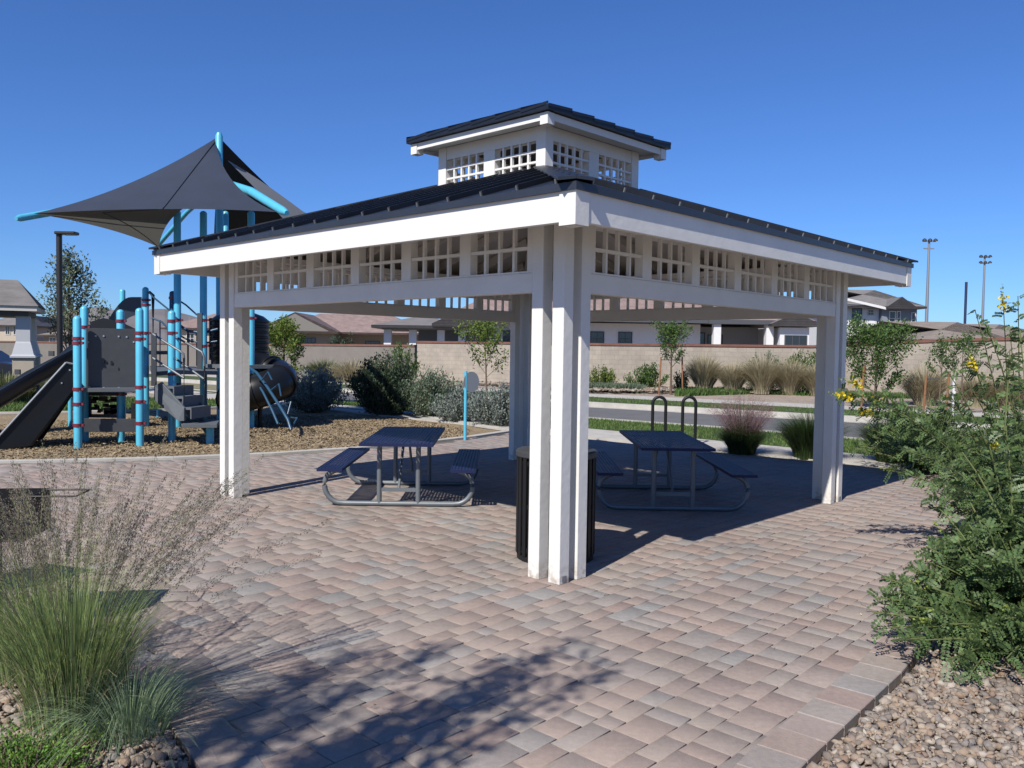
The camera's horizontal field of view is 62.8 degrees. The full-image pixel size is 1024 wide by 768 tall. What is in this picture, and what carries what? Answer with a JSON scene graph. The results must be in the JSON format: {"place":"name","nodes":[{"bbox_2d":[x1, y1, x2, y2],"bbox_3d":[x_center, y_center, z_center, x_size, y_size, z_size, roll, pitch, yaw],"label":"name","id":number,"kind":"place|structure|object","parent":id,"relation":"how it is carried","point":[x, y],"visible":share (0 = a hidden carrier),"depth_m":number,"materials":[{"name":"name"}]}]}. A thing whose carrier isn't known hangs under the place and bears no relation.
{"place":"outdoors","nodes":[
{"label":"outdoors","id":0,"kind":"place"},
{"bbox_2d":[0,369,45,402],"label":"meadow grass","id":1,"kind":"structure","parent":0,"point":[28,396],"depth_m":24.99,"materials":[{"name":"green plant"}]},
{"bbox_2d":[0,396,216,411],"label":"lawn","id":2,"kind":"structure","parent":0,"point":[114,402],"depth_m":24.55,"materials":[{"name":"green plant"}]},
{"bbox_2d":[0,279,45,376],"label":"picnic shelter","id":3,"kind":"object","parent":2,"relation":"on","point":[21,304],"visible":0.88,"depth_m":27.13,"materials":[{"name":"white paint"}]},
{"bbox_2d":[54,231,78,354],"bbox_3d":[-13.754,-2.042,25.947,0.635,5.294,0.320,1,2,0],"label":"street lamp","id":4,"kind":"object","parent":2,"relation":"on","point":[59,284],"visible":0.87,"depth_m":25.85,"materials":[{"name":"black"}]},
{"bbox_2d":[149,381,215,389],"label":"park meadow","id":5,"kind":"structure","parent":0,"point":[209,387],"depth_m":37.65,"materials":[{"name":"green plant"}]},
{"bbox_2d":[55,307,763,342],"bbox_3d":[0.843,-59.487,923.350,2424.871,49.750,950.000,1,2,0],"label":"hills","id":6,"kind":"structure","parent":0,"point":[161,314],"depth_m":925.53,"materials":[{"name":"brown"}]},
{"bbox_2d":[2,392,937,767],"bbox_3d":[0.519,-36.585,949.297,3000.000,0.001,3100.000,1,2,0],"label":"ground","id":7,"kind":"structure","parent":0,"point":[892,692],"depth_m":4.89,"materials":[{"name":"brown soil"}]},
{"bbox_2d":[0,350,11,379],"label":"parked car","id":8,"kind":"object","parent":7,"relation":"on","point":[5,362],"visible":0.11,"depth_m":32.30,"materials":[{"name":"blue paint"}]},
{"bbox_2d":[36,243,110,348],"bbox_3d":[-15.610,-2.302,30.077,2.515,5.431,2.747,-1,3,-34],"label":"ash tree","id":9,"kind":"object","parent":7,"relation":"on","point":[68,298],"visible":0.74,"depth_m":29.70,"materials":[{"name":"green plant"}]},
{"bbox_2d":[0,621,188,767],"bbox_3d":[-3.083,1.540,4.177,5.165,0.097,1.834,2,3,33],"label":"river gravel","id":10,"kind":"structure","parent":7,"relation":"on","point":[128,756],"depth_m":3.62,"materials":[{"name":"beige gravel"}]},
{"bbox_2d":[0,488,91,631],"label":"park grill","id":11,"kind":"object","parent":10,"relation":"on","point":[5,495],"visible":0.49,"depth_m":5.09,"materials":[{"name":"black metal"}]},
{"bbox_2d":[0,708,113,767],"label":"ground cover","id":12,"kind":"object","parent":10,"relation":"on","point":[28,758],"visible":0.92,"depth_m":3.40,"materials":[{"name":"green leaves"}]},
{"bbox_2d":[1,642,272,767],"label":"drooping grass","id":13,"kind":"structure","parent":10,"relation":"on","point":[132,715],"depth_m":3.72,"materials":[{"name":"green plant"}]},
{"bbox_2d":[0,432,329,736],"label":"plumed grass","id":14,"kind":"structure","parent":10,"relation":"on","point":[72,645],"depth_m":3.79,"materials":[{"name":"plant"}]},
{"bbox_2d":[4,601,264,767],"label":"paving border","id":15,"kind":"object","parent":7,"relation":"on","point":[211,749],"visible":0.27,"depth_m":3.80,"materials":[{"name":"concrete"}]},
{"bbox_2d":[0,341,416,377],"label":"garden wall","id":16,"kind":"structure","parent":7,"relation":"on","point":[343,352],"depth_m":45.62,"materials":[{"name":"beige concrete"}]},
{"bbox_2d":[0,406,496,458],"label":"bark play surface","id":17,"kind":"object","parent":7,"relation":"on","point":[6,419],"visible":0.18,"depth_m":16.90,"materials":[{"name":"brown wood"}]},
{"bbox_2d":[0,211,297,448],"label":"playground structure","id":18,"kind":"object","parent":17,"relation":"on","point":[103,359],"visible":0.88,"depth_m":15.32,"materials":[{"name":"blue"}]},
{"bbox_2d":[89,392,116,417],"bbox_3d":[-7.456,0.383,15.347,0.623,0.467,0.030,1,2,0],"label":"window frame","id":19,"kind":"structure","parent":18,"relation":"in","point":[91,394],"depth_m":15.34,"materials":[{"name":"grey plastic"}]},
{"bbox_2d":[14,132,304,419],"bbox_3d":[-7.121,-2.503,20.163,5.241,6.872,7.551,1,2,0],"label":"shade sail","id":20,"kind":"object","parent":17,"relation":"on","point":[218,175],"visible":0.94,"depth_m":18.16,"materials":[{"name":"grey fabric"}]},
{"bbox_2d":[0,413,469,458],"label":"bark chips","id":21,"kind":"object","parent":17,"relation":"on","point":[316,419],"visible":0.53,"depth_m":16.30,"materials":[{"name":"brown wood"}]},
{"bbox_2d":[0,430,508,463],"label":"play area kerb","id":22,"kind":"structure","parent":17,"relation":"on","point":[111,459],"depth_m":13.12,"materials":[{"name":"concrete"}]},
{"bbox_2d":[0,404,508,430],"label":"play area kerb","id":23,"kind":"structure","parent":17,"relation":"on","point":[468,423],"depth_m":20.98,"materials":[{"name":"concrete"}]},
{"bbox_2d":[281,363,349,411],"bbox_3d":[-5.465,0.080,22.895,2.057,1.432,1.650,0,2,-21],"label":"silver shrub","id":24,"kind":"object","parent":17,"relation":"on","point":[307,396],"visible":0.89,"depth_m":22.71,"materials":[{"name":"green plant"}]},
{"bbox_2d":[269,314,306,373],"bbox_3d":[-8.943,-1.207,32.974,1.752,3.198,2.316,1,2,0],"label":"ash tree","id":25,"kind":"object","parent":7,"relation":"on","point":[284,329],"visible":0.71,"depth_m":32.61,"materials":[{"name":"green plant"}]},
{"bbox_2d":[388,341,422,382],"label":"young shrub","id":26,"kind":"object","parent":7,"relation":"on","point":[401,356],"visible":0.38,"depth_m":35.89,"materials":[{"name":"green plant"}]},
{"bbox_2d":[452,320,509,400],"bbox_3d":[-0.892,-0.738,25.417,1.840,3.097,2.071,1,2,0],"label":"young tree","id":27,"kind":"object","parent":7,"relation":"on","point":[484,329],"visible":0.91,"depth_m":25.35,"materials":[{"name":"green plant"}]},
{"bbox_2d":[462,378,509,425],"bbox_3d":[-0.296,0.440,19.291,1.630,1.147,1.178,2,2,17],"label":"silver shrub","id":28,"kind":"object","parent":7,"relation":"on","point":[495,412],"visible":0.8,"depth_m":19.17,"materials":[{"name":"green plant"}]},
{"bbox_2d":[149,386,864,439],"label":"kerb","id":29,"kind":"structure","parent":7,"relation":"on","point":[625,420],"depth_m":20.31,"materials":[{"name":"concrete"}]},
{"bbox_2d":[194,390,873,454],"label":"lawn strip","id":30,"kind":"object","parent":7,"relation":"on","point":[657,427],"visible":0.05,"depth_m":18.44,"materials":[{"name":"green plant"}]},
{"bbox_2d":[334,400,871,454],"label":"lawn grass","id":31,"kind":"structure","parent":30,"relation":"on","point":[623,424],"depth_m":18.68,"materials":[{"name":"green plant"}]},
{"bbox_2d":[149,377,1011,428],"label":"kerb","id":32,"kind":"structure","parent":7,"relation":"on","point":[678,408],"depth_m":25.37,"materials":[{"name":"concrete"}]},
{"bbox_2d":[149,374,1023,425],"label":"lawn strip","id":33,"kind":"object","parent":7,"relation":"on","point":[342,386],"visible":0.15,"depth_m":26.57,"materials":[{"name":"green plant"}]},
{"bbox_2d":[358,387,1022,423],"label":"lawn grass","id":34,"kind":"structure","parent":33,"relation":"on","point":[677,404],"depth_m":25.70,"materials":[{"name":"green plant"}]},
{"bbox_2d":[922,337,962,412],"bbox_3d":[12.053,-0.194,23.427,1.006,2.337,0.981,-1,3,-32],"label":"staked tree","id":35,"kind":"object","parent":33,"relation":"on","point":[941,351],"visible":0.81,"depth_m":23.46,"materials":[{"name":"green plant"}]},
{"bbox_2d":[936,328,991,409],"bbox_3d":[12.395,-0.278,23.007,1.320,2.549,1.312,3,3,36],"label":"staked tree","id":36,"kind":"object","parent":33,"relation":"on","point":[964,345],"visible":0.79,"depth_m":22.95,"materials":[{"name":"green plant"}]},
{"bbox_2d":[417,337,1023,394],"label":"garden wall","id":37,"kind":"structure","parent":7,"relation":"on","point":[620,360],"depth_m":35.62,"materials":[{"name":"beige concrete"}]},
{"bbox_2d":[732,492,984,767],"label":"paving border","id":38,"kind":"object","parent":7,"relation":"on","point":[844,701],"visible":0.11,"depth_m":4.14,"materials":[{"name":"concrete"}]},
{"bbox_2d":[805,636,1023,767],"bbox_3d":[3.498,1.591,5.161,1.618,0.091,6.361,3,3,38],"label":"river gravel","id":39,"kind":"structure","parent":7,"relation":"on","point":[955,721],"depth_m":3.96,"materials":[{"name":"beige gravel"}]},
{"bbox_2d":[828,287,1023,535],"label":"senna shrub","id":40,"kind":"object","parent":39,"relation":"on","point":[940,441],"visible":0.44,"depth_m":7.33,"materials":[{"name":"green plant"}]},
{"bbox_2d":[861,330,1023,685],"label":"senna shrub","id":41,"kind":"object","parent":39,"relation":"on","point":[979,610],"visible":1,"depth_m":4.94,"materials":[{"name":"green plant"}]},
{"bbox_2d":[922,238,937,321],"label":"floodlight mast","id":42,"kind":"object","parent":7,"relation":"on","point":[927,279],"visible":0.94,"depth_m":99.44,"materials":[{"name":"grey metal"}]},
{"bbox_2d":[963,282,967,323],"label":"net pole","id":43,"kind":"object","parent":7,"relation":"on","point":[965,301],"visible":0.34,"depth_m":74.66,"materials":[{"name":"blue"}]},
{"bbox_2d":[912,401,1023,483],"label":"senna shrub","id":44,"kind":"object","parent":7,"relation":"on","point":[962,444],"visible":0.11,"depth_m":10.95,"materials":[{"name":"green plant"}]},
{"bbox_2d":[979,255,991,323],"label":"floodlight mast","id":45,"kind":"object","parent":7,"relation":"on","point":[983,287],"visible":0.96,"depth_m":119.38,"materials":[{"name":"grey metal"}]},
{"bbox_2d":[0,433,971,767],"bbox_3d":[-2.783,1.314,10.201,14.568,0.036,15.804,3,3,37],"label":"paver plaza","id":46,"kind":"structure","parent":0,"point":[708,639],"depth_m":5.74,"materials":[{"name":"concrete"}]},
{"bbox_2d":[317,427,479,506],"bbox_3d":[-1.264,0.964,10.018,1.714,0.724,1.984,1,2,-1],"label":"picnic table","id":47,"kind":"object","parent":46,"relation":"on","point":[402,437],"visible":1,"depth_m":9.46,"materials":[{"name":"blue metal"}]},
{"bbox_2d":[463,371,478,439],"bbox_3d":[-0.797,0.440,16.254,0.352,1.384,0.060,-1,3,-31],"label":"round sign","id":48,"kind":"object","parent":46,"relation":"on","point":[471,381],"visible":0.91,"depth_m":16.19,"materials":[{"name":"silver metal"}]},
{"bbox_2d":[148,100,917,584],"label":"pavilion","id":49,"kind":"structure","parent":46,"relation":"on","point":[536,220],"depth_m":8.05,"materials":[{"name":"white paint"}]},
{"bbox_2d":[516,446,596,563],"bbox_3d":[0.371,1.004,7.116,0.690,0.930,0.690,1,2,0],"label":"litter bin","id":50,"kind":"object","parent":46,"relation":"on","point":[522,495],"visible":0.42,"depth_m":6.95,"materials":[{"name":"black plastic"}]},
{"bbox_2d":[596,430,757,510],"bbox_3d":[1.786,1.009,9.978,1.714,0.724,1.984,1,2,0],"label":"picnic table","id":51,"kind":"object","parent":46,"relation":"on","point":[668,442],"visible":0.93,"depth_m":9.35,"materials":[{"name":"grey metal"}]},
{"bbox_2d":[0,0,1023,328],"label":"sky","id":52,"kind":"structure","parent":0,"point":[888,126],"materials":[{"name":"blue"}]},
{"bbox_2d":[149,387,955,475],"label":"sidewalk","id":53,"kind":"structure","parent":0,"point":[721,447],"depth_m":16.31,"materials":[{"name":"concrete"}]},
{"bbox_2d":[651,395,666,430],"bbox_3d":[2.792,0.692,15.939,0.367,0.949,0.120,1,2,0],"label":"bike hoop","id":54,"kind":"object","parent":53,"relation":"on","point":[665,410],"visible":0.66,"depth_m":15.91,"materials":[{"name":"black metal"}]},
{"bbox_2d":[681,395,696,438],"bbox_3d":[3.341,0.697,15.839,0.365,0.962,0.120,1,2,0],"label":"bike hoop","id":55,"kind":"object","parent":53,"relation":"on","point":[685,398],"visible":0.76,"depth_m":15.81,"materials":[{"name":"black metal"}]},
{"bbox_2d":[702,393,782,454],"bbox_3d":[4.015,0.673,14.647,1.478,1.085,1.502,1,2,0],"label":"pink muhly","id":56,"kind":"object","parent":53,"relation":"on","point":[744,437],"visible":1,"depth_m":14.46,"materials":[{"name":"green plant"}]},
{"bbox_2d":[766,405,864,459],"bbox_3d":[5.022,0.769,14.124,1.878,0.964,1.820,1,2,0],"label":"green grass clump","id":57,"kind":"object","parent":53,"relation":"on","point":[799,435],"visible":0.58,"depth_m":13.96,"materials":[{"name":"green plant"}]},
{"bbox_2d":[844,411,912,463],"bbox_3d":[6.271,0.819,13.730,1.841,0.932,1.823,1,2,0],"label":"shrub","id":58,"kind":"object","parent":53,"relation":"on","point":[884,458],"visible":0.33,"depth_m":13.66,"materials":[{"name":"plant"}]},
{"bbox_2d":[149,370,1023,413],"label":"gravel bank","id":59,"kind":"structure","parent":0,"point":[805,399],"depth_m":29.30,"materials":[{"name":"beige gravel"}]},
{"bbox_2d":[299,357,341,380],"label":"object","id":60,"kind":"structure","parent":59,"relation":"on","point":[322,363],"depth_m":39.49,"materials":[{"name":"green plant"}]},
{"bbox_2d":[326,359,364,382],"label":"meadow grass","id":61,"kind":"structure","parent":59,"relation":"on","point":[347,366],"depth_m":38.36,"materials":[{"name":"plant"}]},
{"bbox_2d":[343,362,392,374],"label":"meadow grass","id":62,"kind":"structure","parent":59,"relation":"on","point":[364,368],"depth_m":37.69,"materials":[{"name":"plant"}]},
{"bbox_2d":[589,364,619,382],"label":"round bush","id":63,"kind":"object","parent":59,"relation":"on","point":[606,376],"visible":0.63,"depth_m":34.11,"materials":[{"name":"green plant"}]},
{"bbox_2d":[589,381,647,392],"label":"hedge grass","id":64,"kind":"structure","parent":59,"relation":"on","point":[599,384],"depth_m":32.31,"materials":[{"name":"green plant"}]},
{"bbox_2d":[623,362,669,386],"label":"round bush","id":65,"kind":"object","parent":59,"relation":"on","point":[645,377],"visible":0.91,"depth_m":33.89,"materials":[{"name":"green plant"}]},
{"bbox_2d":[648,320,693,394],"bbox_3d":[5.835,-1.039,31.014,1.606,3.136,1.621,1,2,0],"label":"staked tree","id":66,"kind":"object","parent":59,"relation":"on","point":[672,333],"visible":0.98,"depth_m":30.91,"materials":[{"name":"green plant"}]},
{"bbox_2d":[672,370,689,388],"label":"round bush","id":67,"kind":"object","parent":59,"relation":"on","point":[678,381],"visible":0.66,"depth_m":32.42,"materials":[{"name":"green plant"}]},
{"bbox_2d":[456,381,943,396],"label":"bank gravel","id":68,"kind":"structure","parent":59,"relation":"on","point":[663,388],"depth_m":31.88,"materials":[{"name":"beige gravel"}]},
{"bbox_2d":[676,349,726,388],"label":"straw grass","id":69,"kind":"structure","parent":68,"relation":"on","point":[702,373],"depth_m":32.17,"materials":[{"name":"beige plant"}]},
{"bbox_2d":[713,357,748,390],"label":"straw grass","id":70,"kind":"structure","parent":68,"relation":"on","point":[729,378],"depth_m":31.50,"materials":[{"name":"beige plant"}]},
{"bbox_2d":[742,349,782,388],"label":"round bush","id":71,"kind":"object","parent":68,"relation":"on","point":[768,358],"visible":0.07,"depth_m":34.25,"materials":[{"name":"green plant"}]},
{"bbox_2d":[785,349,815,389],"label":"round bush","id":72,"kind":"object","parent":68,"relation":"on","point":[807,360],"visible":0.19,"depth_m":33.43,"materials":[{"name":"green plant"}]},
{"bbox_2d":[735,350,786,393],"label":"straw grass","id":73,"kind":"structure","parent":59,"relation":"on","point":[761,376],"depth_m":30.86,"materials":[{"name":"beige plant"}]},
{"bbox_2d":[769,354,814,394],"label":"straw grass","id":74,"kind":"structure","parent":59,"relation":"on","point":[789,383],"depth_m":30.66,"materials":[{"name":"beige plant"}]},
{"bbox_2d":[674,386,996,401],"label":"hedge grass","id":75,"kind":"structure","parent":59,"relation":"on","point":[694,391],"depth_m":30.68,"materials":[{"name":"green plant"}]},
{"bbox_2d":[895,361,960,405],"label":"straw grass","id":76,"kind":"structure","parent":59,"relation":"on","point":[913,389],"depth_m":26.22,"materials":[{"name":"beige plant"}]},
{"bbox_2d":[955,370,1001,406],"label":"straw grass","id":77,"kind":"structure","parent":59,"relation":"on","point":[969,392],"depth_m":25.78,"materials":[{"name":"beige plant"}]},
{"bbox_2d":[986,372,1023,407],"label":"straw grass","id":78,"kind":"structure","parent":59,"relation":"on","point":[1002,401],"depth_m":25.31,"materials":[{"name":"beige plant"}]},
{"bbox_2d":[149,372,1023,418],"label":"sidewalk","id":79,"kind":"structure","parent":0,"point":[978,414],"depth_m":27.78,"materials":[{"name":"concrete"}]},
{"bbox_2d":[846,311,923,406],"bbox_3d":[10.944,-0.657,24.963,2.270,3.108,2.468,1,2,0],"label":"staked tree","id":80,"kind":"object","parent":79,"relation":"on","point":[881,337],"visible":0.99,"depth_m":24.80,"materials":[{"name":"green plant"}]},
{"bbox_2d":[333,393,985,438],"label":"road","id":81,"kind":"structure","parent":0,"point":[675,417],"depth_m":22.85,"materials":[{"name":"grey asphalt"}]},
{"bbox_2d":[149,380,978,430],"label":"gutter","id":82,"kind":"object","parent":81,"relation":"on","point":[629,408],"visible":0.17,"depth_m":25.51,"materials":[{"name":"concrete"}]},
{"bbox_2d":[797,361,815,395],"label":"straw grass","id":83,"kind":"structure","parent":0,"point":[809,382],"depth_m":30.33,"materials":[{"name":"beige plant"}]},
{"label":"upper ground","id":84,"kind":"structure","parent":0,"visible":0},
{"bbox_2d":[0,318,65,340],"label":"house","id":85,"kind":"structure","parent":84,"relation":"on","point":[7,329],"depth_m":94.91,"materials":[{"name":"beige paint"}]},
{"bbox_2d":[36,316,66,329],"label":"house","id":86,"kind":"structure","parent":84,"relation":"on","point":[41,318],"depth_m":100.52,"materials":[{"name":"white paint"}]},
{"bbox_2d":[37,330,72,340],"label":"house","id":87,"kind":"structure","parent":84,"relation":"on","point":[49,337],"depth_m":91.89,"materials":[{"name":"beige paint"}]},
{"bbox_2d":[161,314,269,342],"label":"house","id":88,"kind":"structure","parent":84,"relation":"on","point":[191,324],"depth_m":79.90,"materials":[{"name":"beige paint"}]},
{"bbox_2d":[326,331,354,343],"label":"young shrub","id":89,"kind":"object","parent":84,"relation":"on","point":[341,341],"visible":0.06,"depth_m":49.84,"materials":[{"name":"green plant"}]},
{"bbox_2d":[269,312,417,344],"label":"house","id":90,"kind":"structure","parent":84,"relation":"on","point":[320,328],"depth_m":90.63,"materials":[{"name":"beige paint"}]},
{"bbox_2d":[303,338,315,343],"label":"window","id":91,"kind":"structure","parent":90,"relation":"in","point":[308,340],"depth_m":87.89,"materials":[{"name":"grey glass"}]},
{"bbox_2d":[371,317,480,344],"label":"house","id":92,"kind":"structure","parent":84,"relation":"on","point":[429,329],"depth_m":51.63,"materials":[{"name":"beige paint"}]},
{"bbox_2d":[462,298,816,344],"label":"house","id":93,"kind":"structure","parent":84,"relation":"on","point":[795,331],"depth_m":59.89,"materials":[{"name":"white paint"}]},
{"bbox_2d":[503,330,509,341],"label":"window","id":94,"kind":"structure","parent":93,"relation":"in","point":[506,337],"depth_m":59.89,"materials":[{"name":"grey"}]},
{"bbox_2d":[590,331,603,342],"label":"window","id":95,"kind":"structure","parent":93,"relation":"in","point":[595,337],"depth_m":59.89,"materials":[{"name":"grey"}]},
{"bbox_2d":[618,332,631,342],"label":"window","id":96,"kind":"structure","parent":93,"relation":"in","point":[623,337],"depth_m":59.89,"materials":[{"name":"grey"}]},
{"bbox_2d":[700,332,704,343],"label":"window","id":97,"kind":"structure","parent":93,"relation":"in","point":[702,334],"depth_m":62.89,"materials":[{"name":"grey"}]},
{"bbox_2d":[707,334,722,343],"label":"window","id":98,"kind":"structure","parent":93,"relation":"in","point":[709,338],"depth_m":62.89,"materials":[{"name":"grey"}]},
{"bbox_2d":[784,335,806,344],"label":"window","id":99,"kind":"structure","parent":93,"relation":"in","point":[788,339],"depth_m":57.69,"materials":[{"name":"grey glass"}]},
{"bbox_2d":[809,290,926,344],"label":"house","id":100,"kind":"structure","parent":84,"relation":"on","point":[873,307],"depth_m":69.75,"materials":[{"name":"white paint"}]},
{"bbox_2d":[852,308,861,322],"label":"window","id":101,"kind":"structure","parent":100,"relation":"in","point":[854,310],"depth_m":69.78,"materials":[{"name":"grey"}]},
{"bbox_2d":[889,311,895,320],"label":"window","id":102,"kind":"structure","parent":100,"relation":"in","point":[892,314],"depth_m":69.29,"materials":[{"name":"grey glass"}]},
{"bbox_2d":[848,321,1004,342],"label":"house","id":103,"kind":"structure","parent":84,"relation":"on","point":[929,330],"depth_m":59.38,"materials":[{"name":"beige paint"}]},
{"bbox_2d":[965,324,1023,337],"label":"house","id":104,"kind":"structure","parent":84,"relation":"on","point":[997,329],"depth_m":65.67,"materials":[{"name":"beige paint"}]},
{"label":"planting strip","id":105,"kind":"structure","parent":0,"visible":0},
{"bbox_2d":[345,349,419,415],"bbox_3d":[-3.355,-0.045,22.132,2.040,1.808,1.901,1,2,0],"label":"dark shrub","id":106,"kind":"object","parent":105,"relation":"on","point":[380,388],"visible":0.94,"depth_m":21.72,"materials":[{"name":"green plant"}]},
{"bbox_2d":[392,364,461,417],"bbox_3d":[-2.060,0.184,21.650,1.739,1.422,1.827,-1,3,-43],"label":"olive shrub","id":107,"kind":"object","parent":105,"relation":"on","point":[430,388],"visible":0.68,"depth_m":21.36,"materials":[{"name":"green plant"}]},
{"bbox_2d":[428,381,485,421],"bbox_3d":[-1.289,0.441,20.233,1.437,1.039,1.178,2,2,21],"label":"silver shrub","id":108,"kind":"object","parent":105,"relation":"on","point":[454,407],"visible":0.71,"depth_m":20.15,"materials":[{"name":"green plant"}]},
{"label":"bed soil","id":109,"kind":"structure","parent":0,"visible":0},
{"bbox_2d":[850,395,986,473],"bbox_3d":[6.410,0.760,12.642,2.302,1.217,2.235,1,2,0],"label":"senna shrub","id":110,"kind":"object","parent":109,"relation":"on","point":[944,421],"visible":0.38,"depth_m":12.52,"materials":[{"name":"green plant"}]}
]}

